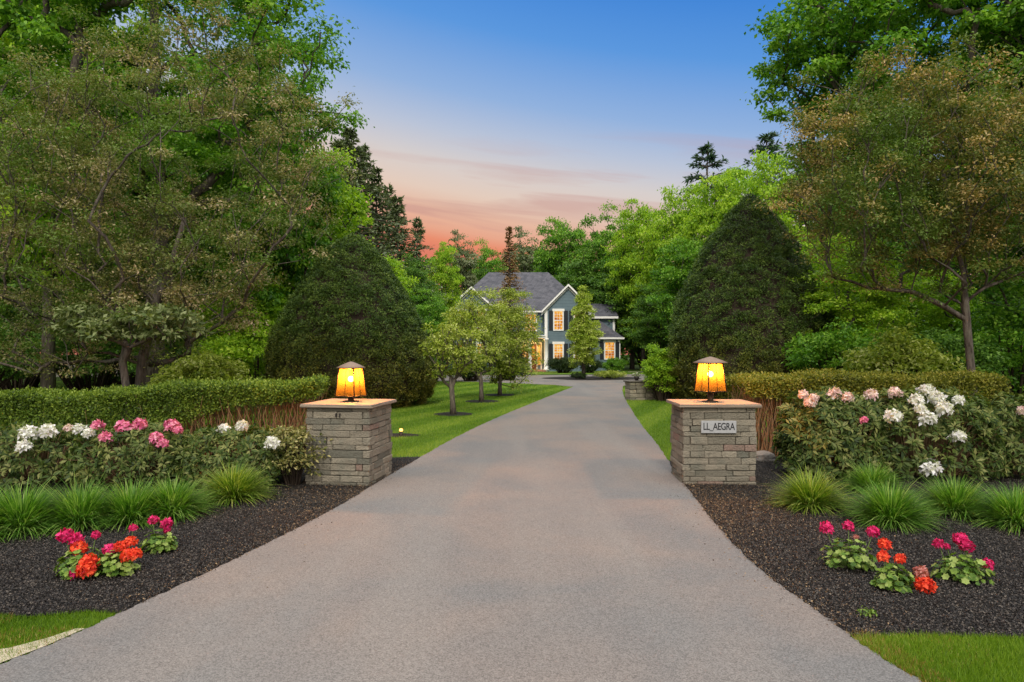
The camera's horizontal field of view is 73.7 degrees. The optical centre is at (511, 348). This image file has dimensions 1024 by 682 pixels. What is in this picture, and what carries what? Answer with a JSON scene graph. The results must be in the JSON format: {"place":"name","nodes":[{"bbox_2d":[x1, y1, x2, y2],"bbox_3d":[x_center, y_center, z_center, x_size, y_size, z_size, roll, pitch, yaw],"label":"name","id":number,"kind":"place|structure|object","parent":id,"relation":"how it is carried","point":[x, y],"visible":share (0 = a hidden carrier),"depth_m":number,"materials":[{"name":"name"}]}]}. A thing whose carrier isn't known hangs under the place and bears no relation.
{"place":"outdoors","nodes":[
{"label":"outdoors","id":0,"kind":"place"},
{"bbox_2d":[0,608,120,663],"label":"lawn","id":1,"kind":"structure","parent":0,"point":[79,619],"depth_m":4.57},
{"bbox_2d":[1,379,570,456],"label":"lawn","id":2,"kind":"structure","parent":0,"point":[61,384],"depth_m":19.45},
{"bbox_2d":[0,305,44,389],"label":"woodland bush","id":3,"kind":"object","parent":2,"relation":"on","point":[6,371],"visible":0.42,"depth_m":26.84,"materials":[{"name":"green plant"}]},
{"bbox_2d":[0,313,89,389],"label":"woodland bush","id":4,"kind":"object","parent":2,"relation":"on","point":[31,381],"visible":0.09,"depth_m":30.98,"materials":[{"name":"green plant"}]},
{"bbox_2d":[0,184,123,386],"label":"oak tree","id":5,"kind":"object","parent":2,"relation":"on","point":[14,282],"visible":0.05,"depth_m":31.91,"materials":[{"name":"green plant"}]},
{"bbox_2d":[22,328,135,390],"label":"woodland bush","id":6,"kind":"object","parent":2,"relation":"on","point":[84,381],"visible":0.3,"depth_m":29.34,"materials":[{"name":"green plant"}]},
{"bbox_2d":[0,0,168,389],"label":"linden tree","id":7,"kind":"object","parent":2,"relation":"on","point":[51,346],"visible":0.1,"depth_m":26.59,"materials":[{"name":"green plant"}]},
{"bbox_2d":[76,167,241,357],"bbox_3d":[-15.147,-3.188,31.150,8.203,10.253,8.206,0,0,-24],"label":"oak tree","id":8,"kind":"object","parent":2,"relation":"on","point":[140,299],"visible":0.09,"depth_m":29.45,"materials":[{"name":"green plant"}]},
{"bbox_2d":[0,0,363,413],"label":"crabapple tree","id":9,"kind":"object","parent":2,"relation":"on","point":[139,269],"visible":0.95,"depth_m":13.79,"materials":[{"name":"green plant"}]},
{"bbox_2d":[0,0,374,409],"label":"maple tree","id":10,"kind":"object","parent":2,"relation":"on","point":[19,22],"visible":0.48,"depth_m":19.98,"materials":[{"name":"green plant"}]},
{"bbox_2d":[146,344,254,414],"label":"woodland bush","id":11,"kind":"object","parent":2,"relation":"on","point":[205,365],"visible":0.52,"depth_m":18.61,"materials":[{"name":"green plant"}]},
{"bbox_2d":[195,316,283,400],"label":"woodland bush","id":12,"kind":"object","parent":2,"relation":"on","point":[226,345],"visible":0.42,"depth_m":23.23,"materials":[{"name":"green plant"}]},
{"bbox_2d":[187,277,292,364],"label":"linden tree","id":13,"kind":"object","parent":2,"relation":"on","point":[264,308],"visible":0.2,"depth_m":24.99,"materials":[{"name":"green plant"}]},
{"bbox_2d":[186,56,349,324],"bbox_3d":[-9.623,-5.282,26.896,6.281,14.518,7.125,0,0,-1],"label":"maple tree","id":14,"kind":"object","parent":2,"relation":"on","point":[291,254],"visible":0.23,"depth_m":26.23,"materials":[{"name":"green plant"}]},
{"bbox_2d":[219,142,375,312],"bbox_3d":[-9.165,-3.780,29.092,7.004,11.465,6.639,0,0,2],"label":"linden tree","id":15,"kind":"object","parent":2,"relation":"on","point":[354,207],"visible":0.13,"depth_m":28.43,"materials":[{"name":"green plant"}]},
{"bbox_2d":[255,125,412,359],"bbox_3d":[-8.599,-5.284,37.884,10.864,14.273,9.936,0,0,-33],"label":"spruce tree","id":16,"kind":"object","parent":2,"relation":"on","point":[349,136],"visible":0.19,"depth_m":37.86,"materials":[{"name":"green plant"}]},
{"bbox_2d":[260,234,438,409],"bbox_3d":[-5.293,-0.904,22.634,5.760,5.924,5.786,0,0,0],"label":"clipped yew","id":17,"kind":"object","parent":2,"relation":"on","point":[351,301],"visible":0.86,"depth_m":20.92,"materials":[{"name":"green plant"}]},
{"bbox_2d":[359,166,412,294],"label":"spruce tree","id":18,"kind":"object","parent":2,"relation":"on","point":[377,170],"visible":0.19,"depth_m":39.88,"materials":[{"name":"green plant"}]},
{"bbox_2d":[351,143,426,316],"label":"spruce tree","id":19,"kind":"object","parent":2,"relation":"on","point":[368,170],"visible":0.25,"depth_m":38.87,"materials":[{"name":"green plant"}]},
{"bbox_2d":[395,252,446,321],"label":"oak tree","id":20,"kind":"object","parent":2,"relation":"on","point":[413,271],"visible":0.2,"depth_m":39.46,"materials":[{"name":"green plant"}]},
{"bbox_2d":[408,288,448,364],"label":"maple tree","id":21,"kind":"object","parent":2,"relation":"on","point":[432,314],"visible":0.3,"depth_m":34.56,"materials":[{"name":"green plant"}]},
{"bbox_2d":[435,412,472,415],"bbox_3d":[-1.627,1.830,19.239,1.114,0.001,1.133,0,0,30],"label":"mulch bed","id":22,"kind":"object","parent":2,"relation":"on","point":[449,414],"visible":0.79,"depth_m":19.07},
{"bbox_2d":[417,310,485,413],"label":"lawn tree","id":23,"kind":"object","parent":22,"relation":"on","point":[450,334],"visible":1,"depth_m":19.07,"materials":[{"name":"green plant"}]},
{"bbox_2d":[465,400,498,402],"bbox_3d":[-1.017,1.830,23.919,1.222,0.001,1.326,0,0,0],"label":"mulch bed","id":24,"kind":"object","parent":2,"relation":"on","point":[478,401],"visible":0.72,"depth_m":23.80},
{"bbox_2d":[435,286,512,400],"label":"lawn tree","id":25,"kind":"object","parent":24,"relation":"on","point":[479,319],"visible":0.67,"depth_m":23.73,"materials":[{"name":"green plant"}]},
{"bbox_2d":[485,394,513,395],"bbox_3d":[-0.465,1.830,27.218,1.235,0.001,1.509,0,0,0],"label":"mulch bed","id":26,"kind":"object","parent":2,"relation":"on","point":[499,395],"visible":0.76,"depth_m":26.87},
{"bbox_2d":[474,285,545,394],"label":"lawn tree","id":27,"kind":"object","parent":26,"relation":"on","point":[512,316],"visible":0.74,"depth_m":26.97,"materials":[{"name":"green plant"}]},
{"bbox_2d":[0,374,920,681],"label":"driveway","id":28,"kind":"structure","parent":0,"point":[566,536],"depth_m":5.07,"materials":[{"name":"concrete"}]},
{"bbox_2d":[0,355,1015,638],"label":"ground","id":29,"kind":"structure","parent":0,"point":[626,367],"depth_m":49.53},
{"bbox_2d":[0,441,419,616],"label":"mulch bed","id":30,"kind":"object","parent":29,"relation":"on","point":[179,546],"visible":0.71,"depth_m":6.38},
{"bbox_2d":[0,471,77,541],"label":"ornamental grass","id":31,"kind":"object","parent":30,"relation":"on","point":[17,505],"depth_m":6.73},
{"bbox_2d":[0,419,100,491],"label":"rhododendron","id":32,"kind":"object","parent":30,"relation":"on","point":[14,466],"visible":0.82,"depth_m":8.82,"materials":[{"name":"green plant"}]},
{"bbox_2d":[14,465,138,538],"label":"ornamental grass","id":33,"kind":"object","parent":30,"relation":"on","point":[76,505],"depth_m":6.92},
{"bbox_2d":[53,527,103,580],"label":"geranium","id":34,"kind":"object","parent":30,"relation":"on","point":[82,566],"visible":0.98,"depth_m":5.45,"materials":[{"name":"red plant"}]},
{"bbox_2d":[94,523,142,576],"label":"geranium","id":35,"kind":"object","parent":30,"relation":"on","point":[114,566],"visible":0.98,"depth_m":5.50,"materials":[{"name":"green plant"}]},
{"bbox_2d":[38,301,214,444],"bbox_3d":[-7.323,0.470,12.983,3.134,2.769,2.331,0,0,0],"label":"dogwood tree","id":36,"kind":"object","parent":30,"relation":"on","point":[107,326],"visible":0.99,"depth_m":12.66,"materials":[{"name":"green plant"}]},
{"bbox_2d":[75,472,186,533],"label":"ornamental grass","id":37,"kind":"object","parent":30,"relation":"on","point":[126,508],"depth_m":7.09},
{"bbox_2d":[59,416,204,489],"bbox_3d":[-5.109,1.398,9.177,1.810,0.997,1.240,0,0,0],"label":"rhododendron","id":38,"kind":"object","parent":30,"relation":"on","point":[129,463],"visible":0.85,"depth_m":8.84,"materials":[{"name":"green plant"}]},
{"bbox_2d":[140,515,177,554],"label":"geranium","id":39,"kind":"object","parent":30,"relation":"on","point":[154,543],"visible":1,"depth_m":6.13,"materials":[{"name":"green plant"}]},
{"bbox_2d":[0,373,330,459],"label":"clipped hedge","id":40,"kind":"object","parent":30,"relation":"on","point":[213,395],"visible":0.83,"depth_m":11.25,"materials":[{"name":"green plant"}]},
{"bbox_2d":[125,463,228,526],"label":"ornamental grass","id":41,"kind":"object","parent":30,"relation":"on","point":[180,497],"depth_m":7.36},
{"bbox_2d":[166,419,290,489],"bbox_3d":[-3.822,1.402,9.276,1.714,0.931,1.217,0,0,0],"label":"rhododendron","id":42,"kind":"object","parent":30,"relation":"on","point":[231,435],"visible":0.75,"depth_m":8.94,"materials":[{"name":"green plant"}]},
{"bbox_2d":[193,452,281,507],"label":"ornamental grass","id":43,"kind":"object","parent":30,"relation":"on","point":[235,485],"depth_m":8.19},
{"bbox_2d":[256,423,331,485],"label":"leafy shrub","id":44,"kind":"object","parent":30,"relation":"on","point":[293,472],"visible":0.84,"depth_m":9.11,"materials":[{"name":"green leaf"},{"name":"twig bark"},{"name":"white petal"}]},
{"bbox_2d":[300,398,396,485],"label":"gate pillar","id":45,"kind":"structure","parent":29,"relation":"on","point":[358,450],"depth_m":9.17,"materials":[{"name":"stone"}]},
{"bbox_2d":[335,362,366,401],"bbox_3d":[-2.265,0.459,9.600,0.406,0.563,0.406,0,0,20],"label":"pillar lantern","id":46,"kind":"object","parent":45,"relation":"on","point":[353,366],"visible":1,"depth_m":9.55,"materials":[{"name":"glass"}]},
{"bbox_2d":[384,194,452,299],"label":"spruce tree","id":47,"kind":"object","parent":29,"relation":"on","point":[401,232],"visible":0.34,"depth_m":41.83,"materials":[{"name":"green plant"}]},
{"bbox_2d":[406,217,454,357],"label":"spruce tree","id":48,"kind":"object","parent":29,"relation":"on","point":[420,232],"visible":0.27,"depth_m":43.84,"materials":[{"name":"green plant"}]},
{"bbox_2d":[439,229,482,293],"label":"poplar tree","id":49,"kind":"object","parent":29,"relation":"on","point":[464,263],"visible":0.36,"depth_m":65.54,"materials":[{"name":"green plant"}]},
{"bbox_2d":[460,236,512,288],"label":"maple tree","id":50,"kind":"object","parent":29,"relation":"on","point":[489,252],"visible":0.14,"depth_m":70.74,"materials":[{"name":"green plant"}]},
{"bbox_2d":[4,89,1018,364],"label":"woodland","id":51,"kind":"object","parent":29,"relation":"on","point":[624,347],"visible":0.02,"depth_m":53.49,"materials":[{"name":"green plant"}]},
{"bbox_2d":[502,226,548,271],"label":"poplar tree","id":52,"kind":"object","parent":29,"relation":"on","point":[525,262],"visible":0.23,"depth_m":77.31,"materials":[{"name":"green plant"}]},
{"bbox_2d":[449,272,623,371],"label":"house","id":53,"kind":"structure","parent":29,"relation":"on","point":[552,300],"depth_m":57.61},
{"bbox_2d":[530,216,590,285],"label":"maple tree","id":54,"kind":"object","parent":29,"relation":"on","point":[557,256],"visible":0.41,"depth_m":70.74,"materials":[{"name":"green plant"}]},
{"bbox_2d":[553,245,625,330],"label":"oak tree","id":55,"kind":"object","parent":29,"relation":"on","point":[591,276],"visible":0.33,"depth_m":64.54,"materials":[{"name":"green plant"}]},
{"bbox_2d":[568,200,641,335],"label":"maple tree","id":56,"kind":"object","parent":29,"relation":"on","point":[598,241],"visible":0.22,"depth_m":66.97,"materials":[{"name":"green plant"}]},
{"bbox_2d":[585,253,653,368],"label":"oak tree","id":57,"kind":"object","parent":29,"relation":"on","point":[618,321],"visible":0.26,"depth_m":60.63,"materials":[{"name":"green plant"}]},
{"bbox_2d":[601,198,673,369],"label":"linden tree","id":58,"kind":"object","parent":29,"relation":"on","point":[628,260],"visible":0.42,"depth_m":59.27,"materials":[{"name":"green plant"}]},
{"bbox_2d":[644,235,702,340],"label":"maple tree","id":59,"kind":"object","parent":29,"relation":"on","point":[673,275],"visible":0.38,"depth_m":45.38,"materials":[{"name":"green plant"}]},
{"bbox_2d":[639,141,731,263],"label":"pine tree","id":60,"kind":"object","parent":29,"relation":"on","point":[705,149],"visible":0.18,"depth_m":59.88,"materials":[{"name":"green plant"}]},
{"bbox_2d":[667,166,746,291],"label":"linden tree","id":61,"kind":"object","parent":29,"relation":"on","point":[704,212],"visible":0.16,"depth_m":47.26,"materials":[{"name":"green plant"}]},
{"bbox_2d":[666,399,761,484],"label":"gate pillar","id":62,"kind":"structure","parent":29,"relation":"on","point":[715,442],"depth_m":9.22,"materials":[{"name":"stone"}]},
{"bbox_2d":[693,357,727,402],"bbox_3d":[2.775,0.423,9.550,0.440,0.633,0.440,0,0,1],"label":"pillar lantern","id":63,"kind":"object","parent":62,"relation":"on","point":[711,361],"visible":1,"depth_m":9.50,"materials":[{"name":"glass"}]},
{"bbox_2d":[706,148,812,249],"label":"linden tree","id":64,"kind":"object","parent":29,"relation":"on","point":[728,202],"visible":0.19,"depth_m":43.51,"materials":[{"name":"green plant"}]},
{"bbox_2d":[669,444,1023,637],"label":"mulch bed","id":65,"kind":"object","parent":29,"relation":"on","point":[911,620],"visible":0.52,"depth_m":6.04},
{"bbox_2d":[758,460,857,516],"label":"ornamental grass","id":66,"kind":"object","parent":65,"relation":"on","point":[809,492],"depth_m":7.78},
{"bbox_2d":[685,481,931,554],"bbox_3d":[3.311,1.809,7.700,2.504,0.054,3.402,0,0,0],"label":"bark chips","id":67,"kind":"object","parent":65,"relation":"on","point":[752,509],"visible":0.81,"depth_m":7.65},
{"bbox_2d":[772,384,890,482],"bbox_3d":[4.604,1.188,9.824,1.565,1.348,1.294,0,0,0],"label":"rhododendron","id":68,"kind":"object","parent":65,"relation":"on","point":[825,440],"visible":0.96,"depth_m":9.48,"materials":[{"name":"green plant"}]},
{"bbox_2d":[818,519,879,571],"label":"geranium","id":69,"kind":"object","parent":65,"relation":"on","point":[855,559],"visible":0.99,"depth_m":5.70,"materials":[{"name":"green plant"}]},
{"bbox_2d":[721,367,1011,455],"bbox_3d":[6.210,1.087,12.095,4.884,1.536,1.219,0,0,-5],"label":"clipped hedge","id":70,"kind":"object","parent":65,"relation":"on","point":[768,386],"visible":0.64,"depth_m":11.68,"materials":[{"name":"green plant"}]},
{"bbox_2d":[831,456,907,495],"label":"ornamental grass","id":71,"kind":"object","parent":65,"relation":"on","point":[863,477],"depth_m":8.70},
{"bbox_2d":[747,26,1023,443],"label":"crabapple tree","id":72,"kind":"object","parent":65,"relation":"on","point":[983,140],"visible":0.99,"depth_m":12.49,"materials":[{"name":"green plant"}]},
{"bbox_2d":[828,470,956,534],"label":"ornamental grass","id":73,"kind":"object","parent":65,"relation":"on","point":[885,505],"depth_m":7.06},
{"bbox_2d":[869,538,937,593],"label":"geranium","id":74,"kind":"object","parent":65,"relation":"on","point":[898,580],"visible":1,"depth_m":5.16,"materials":[{"name":"green plant"}]},
{"bbox_2d":[848,383,1014,481],"bbox_3d":[6.012,1.188,9.809,2.212,1.393,1.347,0,0,0],"label":"rhododendron","id":75,"kind":"object","parent":65,"relation":"on","point":[930,459],"visible":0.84,"depth_m":9.43,"materials":[{"name":"green plant"}]},
{"bbox_2d":[904,466,1000,524],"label":"ornamental grass","id":76,"kind":"object","parent":65,"relation":"on","point":[951,494],"depth_m":7.46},
{"bbox_2d":[930,532,995,585],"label":"geranium","id":77,"kind":"object","parent":65,"relation":"on","point":[965,573],"visible":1,"depth_m":5.38,"materials":[{"name":"green plant"}]},
{"bbox_2d":[954,472,1023,535],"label":"ornamental grass","id":78,"kind":"object","parent":65,"relation":"on","point":[1009,508],"depth_m":7.00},
{"bbox_2d":[967,391,1023,479],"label":"rhododendron","id":79,"kind":"object","parent":65,"relation":"on","point":[1014,425],"visible":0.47,"depth_m":9.61,"materials":[{"name":"green plant"}]},
{"bbox_2d":[2,0,1021,354],"label":"sky","id":80,"kind":"structure","parent":0,"point":[488,117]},
{"bbox_2d":[484,371,661,373],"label":"lawn","id":81,"kind":"structure","parent":0,"point":[556,372],"depth_m":53.39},
{"bbox_2d":[424,241,464,337],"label":"linden tree","id":82,"kind":"object","parent":81,"relation":"on","point":[453,281],"visible":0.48,"depth_m":49.49,"materials":[{"name":"green plant"}]},
{"bbox_2d":[482,226,539,366],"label":"dead spruce","id":83,"kind":"object","parent":81,"relation":"on","point":[508,278],"visible":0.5,"depth_m":50.39,"materials":[{"name":"brown plant"}]},
{"bbox_2d":[616,280,669,351],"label":"oak tree","id":84,"kind":"object","parent":81,"relation":"on","point":[649,329],"visible":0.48,"depth_m":51.55,"materials":[{"name":"green plant"}]},
{"bbox_2d":[631,179,706,314],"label":"linden tree","id":85,"kind":"object","parent":81,"relation":"on","point":[676,217],"visible":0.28,"depth_m":53.47,"materials":[{"name":"green plant"}]},
{"bbox_2d":[736,130,802,231],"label":"pine tree","id":86,"kind":"object","parent":81,"relation":"on","point":[768,138],"visible":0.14,"depth_m":53.73,"materials":[{"name":"green plant"}]},
{"bbox_2d":[545,376,640,379],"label":"mulch bed","id":87,"kind":"object","parent":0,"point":[594,378],"visible":0.69,"depth_m":41.66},
{"bbox_2d":[565,284,603,378],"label":"columnar tree","id":88,"kind":"object","parent":87,"relation":"on","point":[584,334],"visible":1,"depth_m":41.10,"materials":[{"name":"green plant"}]},
{"bbox_2d":[622,385,1023,459],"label":"lawn","id":89,"kind":"structure","parent":0,"point":[663,438],"depth_m":17.80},
{"bbox_2d":[623,380,679,399],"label":"stone wall","id":90,"kind":"structure","parent":89,"relation":"on","point":[635,390],"depth_m":24.50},
{"bbox_2d":[638,342,679,400],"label":"round bush","id":91,"kind":"object","parent":89,"relation":"on","point":[656,377],"visible":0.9,"depth_m":23.86,"materials":[{"name":"green plant"}]},
{"bbox_2d":[663,192,838,406],"bbox_3d":[8.383,-1.732,24.006,6.176,7.572,6.316,0,0,0],"label":"clipped yew","id":92,"kind":"object","parent":89,"relation":"on","point":[739,310],"visible":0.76,"depth_m":22.25,"materials":[{"name":"green plant"}]},
{"bbox_2d":[780,317,897,391],"bbox_3d":[9.780,0.433,20.081,3.651,2.883,3.466,0,0,0],"label":"woodland bush","id":93,"kind":"object","parent":89,"relation":"on","point":[826,345],"visible":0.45,"depth_m":19.62,"materials":[{"name":"green plant"}]},
{"bbox_2d":[793,232,895,323],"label":"linden tree","id":94,"kind":"object","parent":89,"relation":"on","point":[806,244],"visible":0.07,"depth_m":32.69,"materials":[{"name":"green plant"}]},
{"bbox_2d":[786,236,939,368],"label":"linden tree","id":95,"kind":"object","parent":89,"relation":"on","point":[845,306],"visible":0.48,"depth_m":21.20,"materials":[{"name":"green plant"}]},
{"bbox_2d":[801,156,936,322],"bbox_3d":[19.030,-4.283,36.172,8.663,12.482,8.660,0,0,1],"label":"oak tree","id":96,"kind":"object","parent":89,"relation":"on","point":[887,237],"visible":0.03,"depth_m":34.42,"materials":[{"name":"green plant"}]},
{"bbox_2d":[740,0,1023,345],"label":"maple tree","id":97,"kind":"object","parent":89,"relation":"on","point":[851,26],"visible":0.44,"depth_m":18.70,"materials":[{"name":"green plant"}]},
{"bbox_2d":[833,321,976,394],"bbox_3d":[10.105,0.566,18.007,3.110,2.616,3.237,0,0,-28],"label":"woodland bush","id":98,"kind":"object","parent":89,"relation":"on","point":[893,349],"visible":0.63,"depth_m":17.45,"materials":[{"name":"green plant"}]},
{"bbox_2d":[853,269,1003,373],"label":"linden tree","id":99,"kind":"object","parent":89,"relation":"on","point":[936,312],"visible":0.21,"depth_m":23.95,"materials":[{"name":"green plant"}]},
{"bbox_2d":[892,179,1023,372],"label":"oak tree","id":100,"kind":"object","parent":89,"relation":"on","point":[997,295],"visible":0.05,"depth_m":27.15,"materials":[{"name":"green plant"}]},
{"bbox_2d":[898,326,1017,411],"bbox_3d":[12.004,0.598,19.066,3.375,2.544,3.559,0,0,0],"label":"woodland bush","id":101,"kind":"object","parent":89,"relation":"on","point":[983,352],"visible":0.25,"depth_m":18.08,"materials":[{"name":"green plant"}]},
{"bbox_2d":[919,0,1023,246],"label":"maple tree","id":102,"kind":"object","parent":89,"relation":"on","point":[999,27],"visible":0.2,"depth_m":16.48,"materials":[{"name":"green plant"}]},
{"bbox_2d":[947,292,1023,412],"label":"woodland bush","id":103,"kind":"object","parent":89,"relation":"on","point":[1017,385],"visible":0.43,"depth_m":19.52,"materials":[{"name":"green plant"}]},
{"bbox_2d":[850,630,1023,681],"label":"grass","id":104,"kind":"structure","parent":0,"point":[1010,647],"depth_m":4.05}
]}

